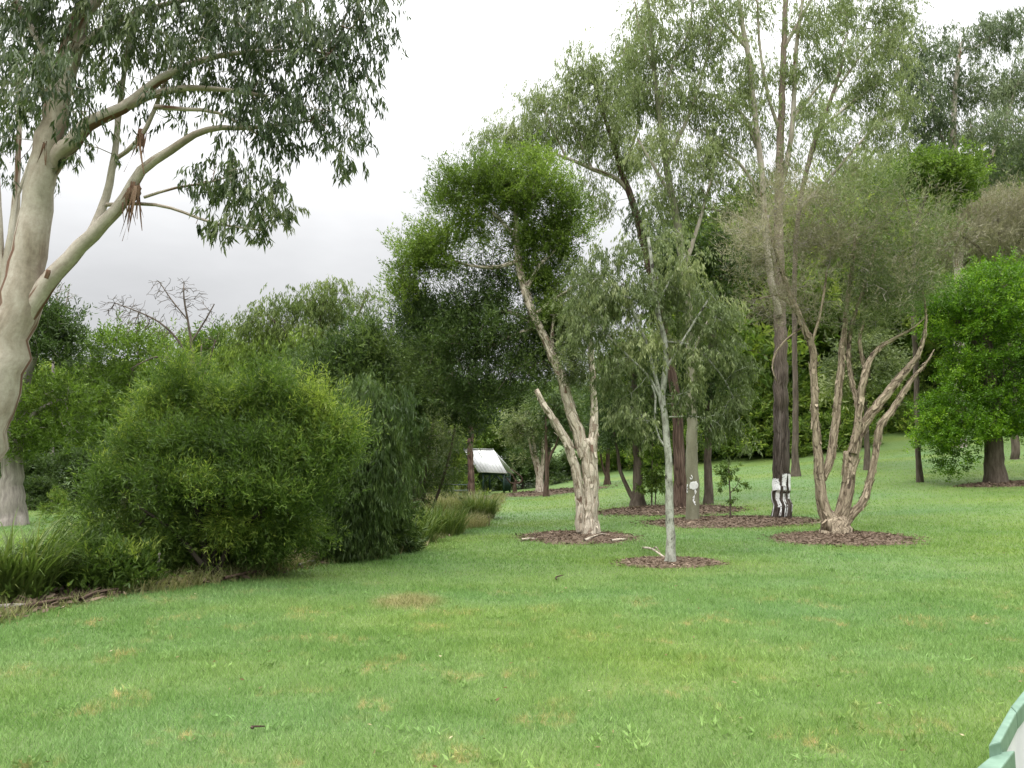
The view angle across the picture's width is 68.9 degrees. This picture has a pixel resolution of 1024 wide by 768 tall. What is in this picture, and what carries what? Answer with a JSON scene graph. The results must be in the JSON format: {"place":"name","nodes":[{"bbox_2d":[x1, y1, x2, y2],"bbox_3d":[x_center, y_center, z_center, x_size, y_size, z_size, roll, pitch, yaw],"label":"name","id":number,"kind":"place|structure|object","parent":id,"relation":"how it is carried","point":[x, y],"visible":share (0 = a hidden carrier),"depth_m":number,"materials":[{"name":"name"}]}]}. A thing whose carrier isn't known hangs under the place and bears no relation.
{"place":"outdoors","nodes":[
{"label":"outdoors","id":0,"kind":"place"},
{"bbox_2d":[0,397,1023,767],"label":"lawn","id":1,"kind":"structure","parent":0,"point":[896,441],"depth_m":6.57,"materials":[{"name":"green plant"}]},
{"bbox_2d":[0,0,41,287],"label":"gum tree","id":2,"kind":"object","parent":1,"relation":"on","point":[14,213],"visible":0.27,"depth_m":13.01,"materials":[{"name":"green plant"}]},
{"bbox_2d":[0,442,70,506],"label":"leafy shrub","id":3,"kind":"object","parent":1,"relation":"on","point":[36,466],"visible":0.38,"depth_m":32.04,"materials":[{"name":"green plant"}]},
{"bbox_2d":[23,470,74,509],"bbox_3d":[-18.972,4.225,29.620,2.335,1.646,2.519,-3,-7,26],"label":"leafy shrub","id":4,"kind":"object","parent":1,"relation":"on","point":[37,488],"visible":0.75,"depth_m":29.46,"materials":[{"name":"green plant"}]},
{"bbox_2d":[0,284,109,526],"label":"paperbark tree","id":5,"kind":"object","parent":1,"relation":"on","point":[53,329],"visible":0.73,"depth_m":21.55,"materials":[{"name":"green plant"}]},
{"bbox_2d":[0,353,111,469],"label":"bushy tree","id":6,"kind":"object","parent":1,"relation":"on","point":[43,366],"visible":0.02,"depth_m":37.38,"materials":[{"name":"green plant"}]},
{"bbox_2d":[36,485,76,514],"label":"leafy shrub","id":7,"kind":"object","parent":1,"relation":"on","point":[56,498],"visible":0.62,"depth_m":27.07,"materials":[{"name":"green plant"}]},
{"bbox_2d":[49,282,74,501],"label":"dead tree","id":8,"kind":"object","parent":1,"relation":"on","point":[67,299],"visible":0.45,"depth_m":36.65,"materials":[{"name":"wood"}]},
{"bbox_2d":[34,441,120,508],"bbox_3d":[-18.144,3.773,31.971,4.514,3.183,4.870,5,-8,-37],"label":"leafy shrub","id":9,"kind":"object","parent":1,"relation":"on","point":[62,463],"visible":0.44,"depth_m":31.27,"materials":[{"name":"green plant"}]},
{"bbox_2d":[32,355,126,474],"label":"bushy tree","id":10,"kind":"object","parent":1,"relation":"on","point":[97,391],"visible":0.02,"depth_m":39.80,"materials":[{"name":"green plant"}]},
{"bbox_2d":[35,309,231,507],"bbox_3d":[-15.039,1.125,29.126,8.103,7.996,4.316,0,-7,0],"label":"bushy tree","id":11,"kind":"object","parent":1,"relation":"on","point":[115,373],"visible":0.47,"depth_m":28.63,"materials":[{"name":"green plant"}]},
{"bbox_2d":[98,278,219,456],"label":"dead tree","id":12,"kind":"object","parent":1,"relation":"on","point":[166,327],"visible":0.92,"depth_m":25.39,"materials":[{"name":"brown plant"}]},
{"bbox_2d":[179,314,246,453],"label":"bushy tree","id":13,"kind":"object","parent":1,"relation":"on","point":[212,333],"visible":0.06,"depth_m":29.83,"materials":[{"name":"green plant"}]},
{"bbox_2d":[0,495,504,620],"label":"garden bed","id":14,"kind":"object","parent":1,"relation":"on","point":[54,594],"visible":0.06,"depth_m":9.34,"materials":[{"name":"brown soil"}]},
{"bbox_2d":[0,522,41,573],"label":"strap grass","id":15,"kind":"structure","parent":14,"relation":"on","point":[12,548],"depth_m":9.27,"materials":[{"name":"green plant"}]},
{"bbox_2d":[20,595,80,608],"bbox_3d":[-5.317,2.523,8.669,0.104,0.069,0.750,-2,-7,20],"label":"fallen stick","id":16,"kind":"object","parent":14,"relation":"on","point":[39,603],"visible":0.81,"depth_m":8.58,"materials":[{"name":"brown wood"}]},
{"bbox_2d":[0,504,121,602],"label":"strap grass","id":17,"kind":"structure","parent":14,"relation":"on","point":[34,573],"depth_m":8.93,"materials":[{"name":"green plant"}]},
{"bbox_2d":[78,587,122,601],"bbox_3d":[-5.071,2.575,9.208,0.083,0.069,0.847,0,-7,4],"label":"fallen stick","id":18,"kind":"object","parent":14,"relation":"on","point":[86,596],"visible":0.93,"depth_m":9.12,"materials":[{"name":"brown wood"}]},
{"bbox_2d":[13,515,189,592],"bbox_3d":[-5.457,2.358,9.822,1.990,1.238,1.646,-2,-7,18],"label":"leafy shrub","id":19,"kind":"object","parent":14,"relation":"on","point":[110,552],"visible":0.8,"depth_m":9.63,"materials":[{"name":"green plant"}]},
{"bbox_2d":[124,566,199,593],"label":"seeding grass","id":20,"kind":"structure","parent":14,"relation":"on","point":[162,581],"depth_m":9.80,"materials":[{"name":"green plant"}]},
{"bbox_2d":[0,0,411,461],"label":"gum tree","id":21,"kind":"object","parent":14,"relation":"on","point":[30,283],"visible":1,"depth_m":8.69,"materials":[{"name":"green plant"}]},
{"bbox_2d":[19,334,392,581],"bbox_3d":[-4.481,1.194,11.236,5.307,3.888,3.376,-3,-7,22],"label":"bottlebrush shrub","id":22,"kind":"object","parent":14,"relation":"on","point":[230,498],"visible":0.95,"depth_m":10.72,"materials":[{"name":"green plant"}]},
{"bbox_2d":[0,506,469,608],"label":"bed weeds","id":23,"kind":"object","parent":14,"relation":"on","point":[39,594],"visible":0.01,"depth_m":9.01,"materials":[{"name":"green plant"}]},
{"bbox_2d":[223,570,262,579],"bbox_3d":[-3.828,2.738,10.811,0.080,0.064,0.935,-2,-7,20],"label":"fallen stick","id":24,"kind":"object","parent":14,"relation":"on","point":[234,575],"visible":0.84,"depth_m":10.61,"materials":[{"name":"wood"}]},
{"bbox_2d":[221,545,287,572],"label":"strap grass","id":25,"kind":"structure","parent":14,"relation":"on","point":[235,560],"depth_m":11.38,"materials":[{"name":"green plant"}]},
{"bbox_2d":[275,545,317,567],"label":"seeding grass","id":26,"kind":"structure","parent":14,"relation":"on","point":[299,560],"depth_m":12.22,"materials":[{"name":"green plant"}]},
{"bbox_2d":[205,275,401,426],"bbox_3d":[-7.558,0.352,27.166,7.221,8.835,4.667,0,-7,0],"label":"feathery tree","id":27,"kind":"object","parent":14,"relation":"on","point":[326,308],"visible":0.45,"depth_m":26.93,"materials":[{"name":"green plant"}]},
{"bbox_2d":[253,295,434,480],"bbox_3d":[-4.344,0.777,19.492,5.012,6.265,3.314,0,-7,0],"label":"bushy tree","id":28,"kind":"object","parent":14,"relation":"on","point":[367,351],"visible":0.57,"depth_m":19.26,"materials":[{"name":"green plant"}]},
{"bbox_2d":[277,369,430,563],"bbox_3d":[-3.052,1.593,13.389,3.205,4.007,2.602,0,-7,0],"label":"weeping shrub","id":29,"kind":"object","parent":14,"relation":"on","point":[362,519],"visible":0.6,"depth_m":13.07,"materials":[{"name":"green plant"}]},
{"bbox_2d":[364,484,430,553],"bbox_3d":[-2.501,2.730,14.530,1.841,1.717,1.936,0,-7,0],"label":"leafy shrub","id":30,"kind":"object","parent":14,"relation":"on","point":[409,534],"visible":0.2,"depth_m":14.36,"materials":[{"name":"green plant"}]},
{"bbox_2d":[409,445,450,501],"bbox_3d":[-5.100,4.119,35.481,5.055,3.304,4.685,-5,-8,35],"label":"leafy shrub","id":31,"kind":"object","parent":14,"relation":"on","point":[433,472],"depth_m":35.52,"materials":[{"name":"green plant"}]},
{"bbox_2d":[412,502,453,542],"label":"strap grass","id":32,"kind":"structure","parent":14,"relation":"on","point":[421,524],"depth_m":16.23,"materials":[{"name":"green plant"}]},
{"bbox_2d":[393,373,484,514],"bbox_3d":[-2.682,1.779,23.881,3.364,5.313,3.598,4,-8,-34],"label":"twiggy shrub","id":33,"kind":"object","parent":14,"relation":"on","point":[438,470],"visible":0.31,"depth_m":23.69,"materials":[{"name":"green plant"}]},
{"bbox_2d":[379,284,512,492],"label":"dark tree","id":34,"kind":"object","parent":14,"relation":"on","point":[471,418],"visible":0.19,"depth_m":21.79,"materials":[{"name":"green plant"}]},
{"bbox_2d":[411,497,483,535],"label":"strap grass","id":35,"kind":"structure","parent":14,"relation":"on","point":[457,522],"depth_m":17.88,"materials":[{"name":"green plant"}]},
{"bbox_2d":[424,487,488,512],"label":"seeding grass","id":36,"kind":"structure","parent":14,"relation":"on","point":[449,499],"depth_m":25.48,"materials":[{"name":"green plant"}]},
{"bbox_2d":[444,509,494,528],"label":"seeding grass","id":37,"kind":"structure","parent":14,"relation":"on","point":[478,523],"depth_m":20.34,"materials":[{"name":"beige plant"}]},
{"bbox_2d":[467,426,474,497],"bbox_3d":[-1.944,3.832,35.809,0.428,3.735,0.448,0,-7,0],"label":"dead stump","id":38,"kind":"object","parent":14,"relation":"on","point":[471,481],"visible":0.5,"depth_m":35.65,"materials":[{"name":"wood"}]},
{"bbox_2d":[453,489,505,518],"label":"strap grass","id":39,"kind":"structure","parent":14,"relation":"on","point":[486,505],"depth_m":23.85,"materials":[{"name":"green plant"}]},
{"bbox_2d":[0,492,509,628],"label":"edge grass","id":40,"kind":"structure","parent":1,"relation":"on","point":[195,576],"depth_m":10.27,"materials":[{"name":"green plant"}]},
{"bbox_2d":[414,389,467,465],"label":"dark tree","id":41,"kind":"object","parent":1,"relation":"on","point":[454,444],"visible":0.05,"depth_m":43.08,"materials":[{"name":"green plant"}]},
{"bbox_2d":[426,444,490,496],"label":"leafy shrub","id":42,"kind":"object","parent":1,"relation":"on","point":[460,459],"visible":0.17,"depth_m":43.27,"materials":[{"name":"green plant"}]},
{"bbox_2d":[454,399,502,466],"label":"bushy tree","id":43,"kind":"object","parent":1,"relation":"on","point":[479,440],"visible":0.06,"depth_m":50.78,"materials":[{"name":"green plant"}]},
{"bbox_2d":[459,457,502,490],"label":"leafy shrub","id":44,"kind":"object","parent":1,"relation":"on","point":[486,483],"visible":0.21,"depth_m":51.79,"materials":[{"name":"green plant"}]},
{"bbox_2d":[463,448,513,492],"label":"picnic shelter","id":45,"kind":"object","parent":1,"relation":"on","point":[490,462],"visible":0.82,"depth_m":46.13,"materials":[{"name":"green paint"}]},
{"bbox_2d":[456,376,527,457],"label":"bushy tree","id":46,"kind":"object","parent":1,"relation":"on","point":[489,446],"visible":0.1,"depth_m":56.12,"materials":[{"name":"green plant"}]},
{"bbox_2d":[506,468,522,492],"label":"gnarled stump","id":47,"kind":"object","parent":1,"relation":"on","point":[514,488],"visible":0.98,"depth_m":45.57,"materials":[{"name":"wood"}]},
{"bbox_2d":[485,442,552,488],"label":"leafy shrub","id":48,"kind":"object","parent":1,"relation":"on","point":[525,471],"visible":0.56,"depth_m":52.91,"materials":[{"name":"green plant"}]},
{"bbox_2d":[482,377,570,486],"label":"dark tree","id":49,"kind":"object","parent":1,"relation":"on","point":[513,402],"visible":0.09,"depth_m":57.92,"materials":[{"name":"green plant"}]},
{"bbox_2d":[516,452,571,484],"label":"leafy shrub","id":50,"kind":"object","parent":1,"relation":"on","point":[555,466],"visible":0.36,"depth_m":55.32,"materials":[{"name":"green plant"}]},
{"bbox_2d":[520,380,590,496],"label":"paperbark tree","id":51,"kind":"object","parent":1,"relation":"on","point":[558,407],"visible":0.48,"depth_m":37.85,"materials":[{"name":"green plant"}]},
{"bbox_2d":[504,485,616,496],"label":"mulch bed","id":52,"kind":"object","parent":1,"relation":"on","point":[562,490],"visible":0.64,"depth_m":41.02,"materials":[{"name":"brown wood"}]},
{"bbox_2d":[490,389,582,491],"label":"paperbark tree","id":53,"kind":"object","parent":52,"relation":"on","point":[518,422],"visible":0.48,"depth_m":42.32,"materials":[{"name":"green plant"}]},
{"bbox_2d":[521,375,599,474],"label":"dark tree","id":54,"kind":"object","parent":1,"relation":"on","point":[551,442],"visible":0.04,"depth_m":61.63,"materials":[{"name":"green plant"}]},
{"bbox_2d":[555,450,581,478],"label":"leafy shrub","id":55,"kind":"object","parent":1,"relation":"on","point":[563,456],"visible":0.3,"depth_m":57.32,"materials":[{"name":"green plant"}]},
{"bbox_2d":[511,528,646,545],"bbox_3d":[1.538,3.500,17.165,3.242,0.174,3.813,0,-7,0],"label":"mulch bed","id":56,"kind":"object","parent":1,"relation":"on","point":[563,536],"visible":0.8,"depth_m":16.77,"materials":[{"name":"brown wood"}]},
{"bbox_2d":[370,128,630,533],"bbox_3d":[-0.271,-1.218,18.738,6.531,10.057,4.629,0,-7,0],"label":"paperbark tree","id":57,"kind":"object","parent":56,"relation":"on","point":[461,327],"visible":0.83,"depth_m":18.17,"materials":[{"name":"green plant"}]},
{"bbox_2d":[570,394,649,484],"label":"paperbark tree","id":58,"kind":"object","parent":1,"relation":"on","point":[606,472],"visible":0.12,"depth_m":45.19,"materials":[{"name":"green plant"}]},
{"bbox_2d":[586,329,669,402],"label":"bushy tree","id":59,"kind":"object","parent":1,"relation":"on","point":[638,363],"visible":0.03,"depth_m":66.59,"materials":[{"name":"green plant"}]},
{"bbox_2d":[597,428,664,470],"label":"leafy shrub","id":60,"kind":"object","parent":1,"relation":"on","point":[613,454],"visible":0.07,"depth_m":57.90,"materials":[{"name":"green plant"}]},
{"bbox_2d":[597,413,701,469],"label":"leafy shrub","id":61,"kind":"object","parent":1,"relation":"on","point":[613,461],"visible":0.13,"depth_m":57.26,"materials":[{"name":"green plant"}]},
{"bbox_2d":[610,554,730,569],"bbox_3d":[2.708,3.016,12.742,2.164,0.144,1.719,0,-7,0],"label":"mulch bed","id":62,"kind":"object","parent":1,"relation":"on","point":[658,561],"visible":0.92,"depth_m":12.49,"materials":[{"name":"brown wood"}]},
{"bbox_2d":[550,219,764,561],"bbox_3d":[2.507,0.096,13.018,3.706,6.095,2.214,0,-7,0],"label":"slender gum","id":63,"kind":"object","parent":62,"relation":"on","point":[595,301],"visible":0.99,"depth_m":12.87,"materials":[{"name":"green plant"}]},
{"bbox_2d":[598,503,755,516],"bbox_3d":[5.120,4.180,24.772,5.906,0.349,5.170,0,-7,0],"label":"mulch bed","id":64,"kind":"object","parent":1,"relation":"on","point":[658,509],"visible":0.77,"depth_m":24.10,"materials":[{"name":"brown wood"}]},
{"bbox_2d":[458,6,687,507],"bbox_3d":[2.086,-4.453,26.037,8.050,17.570,3.981,0,-7,0],"label":"gum tree","id":65,"kind":"object","parent":64,"relation":"on","point":[589,140],"visible":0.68,"depth_m":26.03,"materials":[{"name":"green plant"}]},
{"bbox_2d":[574,327,686,506],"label":"dark tree","id":66,"kind":"object","parent":64,"relation":"on","point":[636,499],"visible":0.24,"depth_m":27.24,"materials":[{"name":"green plant"}]},
{"bbox_2d":[633,440,673,504],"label":"sapling","id":67,"kind":"object","parent":64,"relation":"on","point":[652,476],"visible":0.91,"depth_m":26.59,"materials":[{"name":"green plant"}]},
{"bbox_2d":[621,203,765,503],"bbox_3d":[6.690,-1.071,27.506,5.178,11.004,4.190,2,-7,-17],"label":"dark tree","id":68,"kind":"object","parent":64,"relation":"on","point":[702,245],"visible":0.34,"depth_m":27.05,"materials":[{"name":"green plant"}]},
{"bbox_2d":[684,408,761,458],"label":"leafy shrub","id":69,"kind":"object","parent":1,"relation":"on","point":[725,450],"visible":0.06,"depth_m":56.12,"materials":[{"name":"green plant"}]},
{"bbox_2d":[629,514,820,528],"bbox_3d":[6.052,3.769,20.508,5.769,0.302,3.875,0,-7,0],"label":"mulch bed","id":70,"kind":"object","parent":1,"relation":"on","point":[726,521],"visible":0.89,"depth_m":20.06,"materials":[{"name":"brown wood"}]},
{"bbox_2d":[596,0,759,519],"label":"gum tree","id":71,"kind":"object","parent":70,"relation":"on","point":[697,33],"visible":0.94,"depth_m":22.08,"materials":[{"name":"green plant"}]},
{"bbox_2d":[712,460,751,517],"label":"sapling","id":72,"kind":"object","parent":70,"relation":"on","point":[724,476],"visible":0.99,"depth_m":21.11,"materials":[{"name":"green plant"}]},
{"bbox_2d":[676,0,870,517],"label":"gum tree","id":73,"kind":"object","parent":70,"relation":"on","point":[780,496],"visible":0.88,"depth_m":22.30,"materials":[{"name":"green plant"}]},
{"bbox_2d":[629,167,860,387],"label":"bushy tree","id":74,"kind":"object","parent":1,"relation":"on","point":[763,352],"visible":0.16,"depth_m":57.01,"materials":[{"name":"green plant"}]},
{"bbox_2d":[670,379,829,460],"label":"leafy shrub","id":75,"kind":"object","parent":1,"relation":"on","point":[759,406],"visible":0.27,"depth_m":54.73,"materials":[{"name":"green plant"}]},
{"bbox_2d":[699,362,810,458],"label":"leafy shrub","id":76,"kind":"object","parent":1,"relation":"on","point":[751,432],"visible":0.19,"depth_m":55.03,"materials":[{"name":"green plant"}]},
{"bbox_2d":[742,293,825,384],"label":"bushy tree","id":77,"kind":"object","parent":1,"relation":"on","point":[806,358],"visible":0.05,"depth_m":63.40,"materials":[{"name":"green plant"}]},
{"bbox_2d":[725,368,861,455],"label":"leafy shrub","id":78,"kind":"object","parent":1,"relation":"on","point":[803,396],"visible":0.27,"depth_m":54.40,"materials":[{"name":"green plant"}]},
{"bbox_2d":[760,362,883,452],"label":"leafy shrub","id":79,"kind":"object","parent":1,"relation":"on","point":[826,417],"visible":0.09,"depth_m":54.80,"materials":[{"name":"green plant"}]},
{"bbox_2d":[804,316,863,371],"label":"bushy tree","id":80,"kind":"object","parent":1,"relation":"on","point":[825,349],"visible":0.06,"depth_m":66.01,"materials":[{"name":"green plant"}]},
{"bbox_2d":[788,367,892,448],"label":"leafy shrub","id":81,"kind":"object","parent":1,"relation":"on","point":[872,426],"visible":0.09,"depth_m":54.63,"materials":[{"name":"green plant"}]},
{"bbox_2d":[757,530,930,547],"bbox_3d":[7.234,3.351,16.302,3.581,0.225,3.438,0,-7,0],"label":"mulch bed","id":82,"kind":"object","parent":1,"relation":"on","point":[863,538],"visible":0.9,"depth_m":15.92,"materials":[{"name":"brown wood"}]},
{"bbox_2d":[708,136,988,533],"bbox_3d":[7.746,-1.072,17.425,6.361,9.616,4.444,0,-7,0],"label":"paperbark tree","id":83,"kind":"object","parent":82,"relation":"on","point":[841,517],"visible":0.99,"depth_m":17.34,"materials":[{"name":"green plant"}]},
{"bbox_2d":[744,183,971,385],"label":"bushy tree","id":84,"kind":"object","parent":1,"relation":"on","point":[929,344],"visible":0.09,"depth_m":62.10,"materials":[{"name":"green plant"}]},
{"bbox_2d":[817,368,907,433],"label":"leafy shrub","id":85,"kind":"object","parent":1,"relation":"on","point":[871,398],"visible":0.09,"depth_m":57.94,"materials":[{"name":"green plant"}]},
{"bbox_2d":[788,0,939,476],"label":"gum tree","id":86,"kind":"object","parent":1,"relation":"on","point":[873,123],"visible":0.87,"depth_m":38.79,"materials":[{"name":"green plant"}]},
{"bbox_2d":[817,326,923,469],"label":"dark tree","id":87,"kind":"object","parent":1,"relation":"on","point":[880,372],"visible":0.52,"depth_m":37.72,"materials":[{"name":"green plant"}]},
{"bbox_2d":[829,374,925,432],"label":"leafy shrub","id":88,"kind":"object","parent":1,"relation":"on","point":[900,418],"visible":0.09,"depth_m":58.42,"materials":[{"name":"green plant"}]},
{"bbox_2d":[873,363,938,417],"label":"leafy shrub","id":89,"kind":"object","parent":1,"relation":"on","point":[909,396],"visible":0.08,"depth_m":61.98,"materials":[{"name":"green plant"}]},
{"bbox_2d":[879,361,943,411],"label":"leafy shrub","id":90,"kind":"object","parent":1,"relation":"on","point":[921,385],"visible":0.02,"depth_m":63.85,"materials":[{"name":"green plant"}]},
{"bbox_2d":[811,147,1020,391],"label":"bushy tree","id":91,"kind":"object","parent":1,"relation":"on","point":[916,204],"visible":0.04,"depth_m":63.04,"materials":[{"name":"green plant"}]},
{"bbox_2d":[900,355,968,404],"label":"leafy shrub","id":92,"kind":"object","parent":1,"relation":"on","point":[931,372],"visible":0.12,"depth_m":64.97,"materials":[{"name":"green plant"}]},
{"bbox_2d":[875,134,1000,481],"bbox_3d":[18.152,-3.226,31.652,5.099,14.802,3.855,0,-7,0],"label":"dense tree","id":93,"kind":"object","parent":1,"relation":"on","point":[955,168],"visible":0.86,"depth_m":31.50,"materials":[{"name":"green plant"}]},
{"bbox_2d":[863,6,1023,447],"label":"gum tree","id":94,"kind":"object","parent":1,"relation":"on","point":[1010,89],"visible":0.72,"depth_m":47.69,"materials":[{"name":"green plant"}]},
{"bbox_2d":[895,130,1023,337],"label":"bushy tree","id":95,"kind":"object","parent":1,"relation":"on","point":[982,146],"visible":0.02,"depth_m":65.75,"materials":[{"name":"green plant"}]},
{"bbox_2d":[910,341,1021,398],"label":"leafy shrub","id":96,"kind":"object","parent":1,"relation":"on","point":[929,382],"visible":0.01,"depth_m":64.79,"materials":[{"name":"green plant"}]},
{"bbox_2d":[917,167,1023,459],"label":"she oak","id":97,"kind":"object","parent":1,"relation":"on","point":[997,229],"visible":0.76,"depth_m":37.49,"materials":[{"name":"green plant"}]},
{"bbox_2d":[955,480,1023,487],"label":"mulch bed","id":98,"kind":"object","parent":1,"relation":"on","point":[1011,483],"visible":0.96,"depth_m":28.31,"materials":[{"name":"brown plant"}]},
{"bbox_2d":[892,246,1023,482],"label":"dense tree","id":99,"kind":"object","parent":98,"relation":"on","point":[998,314],"visible":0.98,"depth_m":28.80,"materials":[{"name":"green plant"}]},
{"bbox_2d":[978,691,1023,767],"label":"wall","id":100,"kind":"structure","parent":1,"relation":"on","point":[1006,747],"depth_m":3.06,"materials":[{"name":"green paint"}]},
{"bbox_2d":[0,0,1023,456],"label":"sky","id":101,"kind":"structure","parent":0,"point":[462,54],"materials":[{"name":"white"}]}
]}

